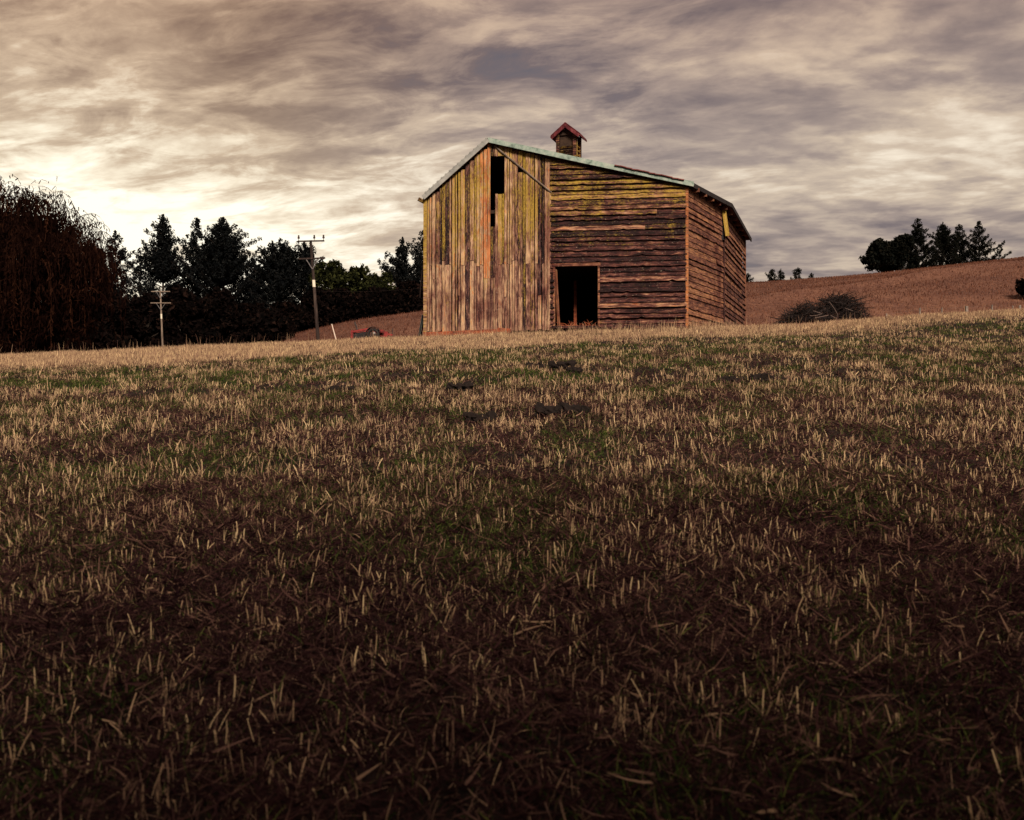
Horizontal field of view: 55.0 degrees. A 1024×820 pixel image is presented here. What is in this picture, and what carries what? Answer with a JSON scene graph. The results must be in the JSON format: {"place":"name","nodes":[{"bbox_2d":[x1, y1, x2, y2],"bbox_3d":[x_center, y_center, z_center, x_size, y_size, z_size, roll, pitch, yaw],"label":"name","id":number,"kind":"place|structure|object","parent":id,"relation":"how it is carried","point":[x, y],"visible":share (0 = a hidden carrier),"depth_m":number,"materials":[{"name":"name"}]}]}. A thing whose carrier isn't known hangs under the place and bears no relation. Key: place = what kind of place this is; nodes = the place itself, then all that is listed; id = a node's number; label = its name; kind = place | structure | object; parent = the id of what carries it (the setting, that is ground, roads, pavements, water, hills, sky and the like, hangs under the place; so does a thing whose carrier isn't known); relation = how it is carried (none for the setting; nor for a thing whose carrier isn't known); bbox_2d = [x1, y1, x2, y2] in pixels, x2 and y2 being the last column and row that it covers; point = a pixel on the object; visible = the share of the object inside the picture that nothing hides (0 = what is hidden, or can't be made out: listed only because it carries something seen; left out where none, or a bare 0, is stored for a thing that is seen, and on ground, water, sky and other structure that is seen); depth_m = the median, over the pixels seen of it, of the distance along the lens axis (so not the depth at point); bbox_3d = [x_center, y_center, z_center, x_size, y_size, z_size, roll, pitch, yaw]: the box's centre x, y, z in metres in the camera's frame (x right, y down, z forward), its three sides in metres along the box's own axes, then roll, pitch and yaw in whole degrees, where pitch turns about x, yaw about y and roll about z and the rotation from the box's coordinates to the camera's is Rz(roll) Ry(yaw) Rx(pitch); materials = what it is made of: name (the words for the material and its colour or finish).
{"place":"outdoors","nodes":[
{"label":"outdoors","id":0,"kind":"place"},
{"bbox_2d":[0,304,1023,819],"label":"field ground","id":1,"kind":"structure","parent":0,"point":[370,776],"depth_m":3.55,"materials":[{"name":"beige plant"}]},
{"bbox_2d":[328,385,354,391],"bbox_3d":[-2.425,-0.294,14.004,0.404,0.127,0.149,0,0,0],"label":"dirt clod","id":2,"kind":"object","parent":1,"relation":"on","point":[335,387],"visible":0.69,"depth_m":13.96,"materials":[{"name":"brown soil"}]},
{"bbox_2d":[350,322,392,338],"bbox_3d":[-5.606,-3.127,39.595,1.657,0.825,1.231,0,0,0],"label":"farm implement","id":3,"kind":"object","parent":1,"relation":"on","point":[368,331],"visible":0.62,"depth_m":39.25,"materials":[{"name":"red paint"}]},
{"bbox_2d":[446,381,473,392],"bbox_3d":[-0.706,-0.287,13.442,0.380,0.205,0.193,0,0,0],"label":"dirt clod","id":4,"kind":"object","parent":1,"relation":"on","point":[464,386],"visible":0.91,"depth_m":13.39,"materials":[{"name":"brown soil"}]},
{"bbox_2d":[463,410,496,422],"bbox_3d":[-0.341,0.075,10.321,0.356,0.153,0.139,0,0,7],"label":"dirt clod","id":5,"kind":"object","parent":1,"relation":"on","point":[473,417],"visible":0.89,"depth_m":10.28,"materials":[{"name":"brown soil"}]},
{"bbox_2d":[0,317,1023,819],"bbox_3d":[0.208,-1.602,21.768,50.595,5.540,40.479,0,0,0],"label":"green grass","id":6,"kind":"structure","parent":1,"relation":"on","point":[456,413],"depth_m":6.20,"materials":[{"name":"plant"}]},
{"bbox_2d":[526,361,543,368],"bbox_3d":[0.414,-0.803,17.973,0.358,0.178,0.199,0,0,24],"label":"dirt clod","id":7,"kind":"object","parent":1,"relation":"on","point":[529,365],"visible":0.76,"depth_m":17.95,"materials":[{"name":"brown soil"}]},
{"bbox_2d":[534,402,589,417],"bbox_3d":[0.533,-0.002,10.445,0.592,0.175,0.198,0,0,0],"label":"dirt clod","id":8,"kind":"object","parent":1,"relation":"on","point":[559,408],"visible":0.8,"depth_m":10.39,"materials":[{"name":"brown soil"}]},
{"bbox_2d":[548,360,576,369],"bbox_3d":[0.927,-0.823,18.062,0.521,0.203,0.253,0,0,0],"label":"dirt clod","id":9,"kind":"object","parent":1,"relation":"on","point":[553,364],"visible":0.88,"depth_m":18.00,"materials":[{"name":"brown soil"}]},
{"bbox_2d":[566,366,582,373],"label":"dirt clod","id":10,"kind":"object","parent":1,"relation":"on","point":[578,369],"visible":0.86,"depth_m":15.75,"materials":[{"name":"brown soil"}]},
{"bbox_2d":[417,122,751,337],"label":"wooden barn","id":11,"kind":"structure","parent":1,"relation":"on","point":[565,235],"depth_m":36.08,"materials":[{"name":"brown wood"}]},
{"bbox_2d":[418,315,422,336],"bbox_3d":[-3.364,-3.262,36.825,0.261,0.990,0.710,0,0,0],"label":"iron sheet","id":12,"kind":"object","parent":11,"relation":"attached to","point":[421,326],"visible":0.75,"depth_m":36.69,"materials":[{"name":"grey metal"}]},
{"bbox_2d":[419,264,422,297],"bbox_3d":[-3.373,-5.010,36.785,0.077,1.595,0.315,0,0,-44],"label":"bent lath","id":13,"kind":"object","parent":11,"relation":"attached to","point":[421,279],"visible":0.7,"depth_m":36.78,"materials":[{"name":"brown wood"}]},
{"bbox_2d":[718,376,739,382],"bbox_3d":[3.174,-0.430,14.394,0.310,0.148,0.168,0,0,0],"label":"dirt clod","id":14,"kind":"object","parent":1,"relation":"on","point":[729,378],"visible":0.59,"depth_m":14.36,"materials":[{"name":"brown soil"}]},
{"bbox_2d":[749,373,773,382],"bbox_3d":[3.684,-0.451,14.504,0.385,0.205,0.208,0,0,-20],"label":"dirt clod","id":15,"kind":"object","parent":1,"relation":"on","point":[762,376],"visible":0.69,"depth_m":14.45,"materials":[{"name":"brown soil"}]},
{"bbox_2d":[886,305,1020,314],"bbox_3d":[22.824,-4.636,49.002,10.551,1.788,0.213,0,0,-21],"label":"wire fence","id":16,"kind":"object","parent":1,"relation":"on","point":[966,308],"visible":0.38,"depth_m":48.90,"materials":[{"name":"metal"}]},
{"bbox_2d":[0,0,1023,303],"label":"sky","id":17,"kind":"structure","parent":0,"point":[829,127],"materials":[{"name":"grey"}]},
{"bbox_2d":[289,258,1023,341],"bbox_3d":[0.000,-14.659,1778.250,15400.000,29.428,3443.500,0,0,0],"label":"hillside","id":18,"kind":"structure","parent":0,"point":[859,287],"depth_m":83.01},
{"bbox_2d":[11,303,51,353],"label":"scrub bush","id":19,"kind":"object","parent":18,"relation":"on","point":[40,350],"visible":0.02,"depth_m":80.60,"materials":[{"name":"green plant"}]},
{"bbox_2d":[0,174,134,353],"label":"willow tree","id":20,"kind":"object","parent":18,"relation":"on","point":[45,258],"visible":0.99,"depth_m":62.20,"materials":[{"name":"brown plant"}]},
{"bbox_2d":[42,295,108,350],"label":"scrub bush","id":21,"kind":"object","parent":18,"relation":"on","point":[100,338],"visible":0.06,"depth_m":84.41,"materials":[{"name":"green plant"}]},
{"bbox_2d":[83,246,118,288],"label":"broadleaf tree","id":22,"kind":"object","parent":18,"relation":"on","point":[115,285],"depth_m":100.13,"materials":[{"name":"green plant"}]},
{"bbox_2d":[93,290,138,349],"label":"scrub bush","id":23,"kind":"object","parent":18,"relation":"on","point":[131,323],"visible":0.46,"depth_m":95.39,"materials":[{"name":"green plant"}]},
{"bbox_2d":[105,230,155,344],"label":"pine tree","id":24,"kind":"object","parent":18,"relation":"on","point":[122,255],"visible":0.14,"depth_m":127.79,"materials":[{"name":"green plant"}]},
{"bbox_2d":[119,263,155,331],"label":"pine tree","id":25,"kind":"object","parent":18,"relation":"on","point":[140,267],"visible":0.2,"depth_m":121.79,"materials":[{"name":"green plant"}]},
{"bbox_2d":[127,292,180,348],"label":"scrub bush","id":26,"kind":"object","parent":18,"relation":"on","point":[144,334],"visible":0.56,"depth_m":110.71,"materials":[{"name":"green plant"}]},
{"bbox_2d":[112,214,206,346],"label":"pine tree","id":27,"kind":"object","parent":18,"relation":"on","point":[163,270],"visible":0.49,"depth_m":133.04,"materials":[{"name":"green plant"}]},
{"bbox_2d":[151,291,170,346],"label":"utility pole","id":28,"kind":"object","parent":18,"relation":"on","point":[161,307],"visible":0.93,"depth_m":104.91,"materials":[{"name":"wood"}]},
{"bbox_2d":[154,284,207,347],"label":"scrub bush","id":29,"kind":"object","parent":18,"relation":"on","point":[183,305],"visible":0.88,"depth_m":110.54,"materials":[{"name":"green plant"}]},
{"bbox_2d":[175,217,211,298],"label":"pine tree","id":30,"kind":"object","parent":18,"relation":"on","point":[194,238],"visible":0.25,"depth_m":135.14,"materials":[{"name":"green plant"}]},
{"bbox_2d":[185,286,236,345],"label":"scrub bush","id":31,"kind":"object","parent":18,"relation":"on","point":[217,302],"visible":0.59,"depth_m":110.30,"materials":[{"name":"green plant"}]},
{"bbox_2d":[163,217,271,341],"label":"pine tree","id":32,"kind":"object","parent":18,"relation":"on","point":[223,260],"visible":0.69,"depth_m":132.23,"materials":[{"name":"green plant"}]},
{"bbox_2d":[217,301,264,344],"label":"scrub bush","id":33,"kind":"object","parent":18,"relation":"on","point":[231,327],"visible":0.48,"depth_m":102.53,"materials":[{"name":"green plant"}]},
{"bbox_2d":[233,258,266,307],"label":"pine tree","id":34,"kind":"object","parent":18,"relation":"on","point":[257,288],"visible":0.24,"depth_m":137.02,"materials":[{"name":"green plant"}]},
{"bbox_2d":[237,308,295,343],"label":"scrub bush","id":35,"kind":"object","parent":18,"relation":"on","point":[268,325],"visible":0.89,"depth_m":88.51,"materials":[{"name":"green plant"}]},
{"bbox_2d":[242,237,310,308],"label":"pine tree","id":36,"kind":"object","parent":18,"relation":"on","point":[278,280],"visible":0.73,"depth_m":124.73,"materials":[{"name":"green plant"}]},
{"bbox_2d":[270,300,314,333],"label":"scrub bush","id":37,"kind":"object","parent":18,"relation":"on","point":[298,316],"visible":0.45,"depth_m":106.97,"materials":[{"name":"green plant"}]},
{"bbox_2d":[279,242,323,305],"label":"pine tree","id":38,"kind":"object","parent":18,"relation":"on","point":[305,268],"visible":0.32,"depth_m":126.82,"materials":[{"name":"green plant"}]},
{"bbox_2d":[297,235,324,340],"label":"utility pole","id":39,"kind":"object","parent":18,"relation":"on","point":[312,265],"visible":0.98,"depth_m":67.90,"materials":[{"name":"wood"}]},
{"bbox_2d":[296,288,340,330],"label":"scrub bush","id":40,"kind":"object","parent":18,"relation":"on","point":[326,301],"visible":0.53,"depth_m":110.44,"materials":[{"name":"green plant"}]},
{"bbox_2d":[305,258,342,290],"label":"broadleaf tree","id":41,"kind":"object","parent":18,"relation":"on","point":[322,274],"visible":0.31,"depth_m":123.38,"materials":[{"name":"green plant"}]},
{"bbox_2d":[329,263,377,293],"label":"broadleaf tree","id":42,"kind":"object","parent":18,"relation":"on","point":[356,278],"visible":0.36,"depth_m":117.27,"materials":[{"name":"green plant"}]},
{"bbox_2d":[356,285,407,317],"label":"scrub bush","id":43,"kind":"object","parent":18,"relation":"on","point":[379,301],"visible":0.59,"depth_m":110.32,"materials":[{"name":"green plant"}]},
{"bbox_2d":[368,271,396,289],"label":"broadleaf tree","id":44,"kind":"object","parent":18,"relation":"on","point":[383,280],"visible":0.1,"depth_m":121.22,"materials":[{"name":"green plant"}]},
{"bbox_2d":[377,237,422,286],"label":"pine tree","id":45,"kind":"object","parent":18,"relation":"on","point":[404,269],"visible":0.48,"depth_m":129.41,"materials":[{"name":"green plant"}]},
{"bbox_2d":[390,230,422,284],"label":"pine tree","id":46,"kind":"object","parent":18,"relation":"on","point":[414,252],"visible":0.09,"depth_m":133.30,"materials":[{"name":"green plant"}]},
{"bbox_2d":[393,280,422,314],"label":"scrub bush","id":47,"kind":"object","parent":18,"relation":"on","point":[412,299],"visible":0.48,"depth_m":116.26,"materials":[{"name":"green plant"}]},
{"bbox_2d":[281,256,1023,342],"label":"hill stubble","id":48,"kind":"object","parent":18,"relation":"on","point":[880,275],"visible":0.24,"depth_m":88.51,"materials":[{"name":"brown plant"}]},
{"bbox_2d":[746,273,753,282],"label":"pine tree","id":49,"kind":"object","parent":18,"relation":"on","point":[748,279],"visible":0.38,"depth_m":151.77,"materials":[{"name":"green plant"}]},
{"bbox_2d":[765,269,777,280],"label":"pine tree","id":50,"kind":"object","parent":18,"relation":"on","point":[773,275],"visible":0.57,"depth_m":153.72,"materials":[{"name":"green plant"}]},
{"bbox_2d":[777,269,784,279],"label":"pine tree","id":51,"kind":"object","parent":18,"relation":"on","point":[780,275],"visible":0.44,"depth_m":155.71,"materials":[{"name":"green plant"}]},
{"bbox_2d":[790,267,804,279],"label":"pine tree","id":52,"kind":"object","parent":18,"relation":"on","point":[798,270],"visible":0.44,"depth_m":153.78,"materials":[{"name":"green plant"}]},
{"bbox_2d":[769,291,874,323],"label":"brush pile","id":53,"kind":"object","parent":18,"relation":"on","point":[829,307],"visible":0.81,"depth_m":65.63,"materials":[{"name":"brown plant"}]},
{"bbox_2d":[859,238,896,272],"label":"broadleaf tree","id":54,"kind":"object","parent":18,"relation":"on","point":[880,254],"visible":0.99,"depth_m":149.49,"materials":[{"name":"green plant"}]},
{"bbox_2d":[883,233,922,271],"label":"broadleaf tree","id":55,"kind":"object","parent":18,"relation":"on","point":[901,252],"visible":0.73,"depth_m":150.68,"materials":[{"name":"green plant"}]},
{"bbox_2d":[893,218,943,269],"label":"pine tree","id":56,"kind":"object","parent":18,"relation":"on","point":[917,231],"visible":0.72,"depth_m":151.20,"materials":[{"name":"green plant"}]},
{"bbox_2d":[921,222,971,266],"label":"pine tree","id":57,"kind":"object","parent":18,"relation":"on","point":[946,243],"visible":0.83,"depth_m":152.21,"materials":[{"name":"green plant"}]},
{"bbox_2d":[945,224,975,262],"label":"pine tree","id":58,"kind":"object","parent":18,"relation":"on","point":[959,228],"visible":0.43,"depth_m":154.50,"materials":[{"name":"green plant"}]},
{"bbox_2d":[947,221,1011,262],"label":"pine tree","id":59,"kind":"object","parent":18,"relation":"on","point":[976,239],"visible":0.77,"depth_m":151.64,"materials":[{"name":"green plant"}]},
{"bbox_2d":[1015,278,1023,296],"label":"scrub bush","id":60,"kind":"object","parent":18,"relation":"on","point":[1019,285],"visible":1,"depth_m":71.04,"materials":[{"name":"green plant"}]}
]}

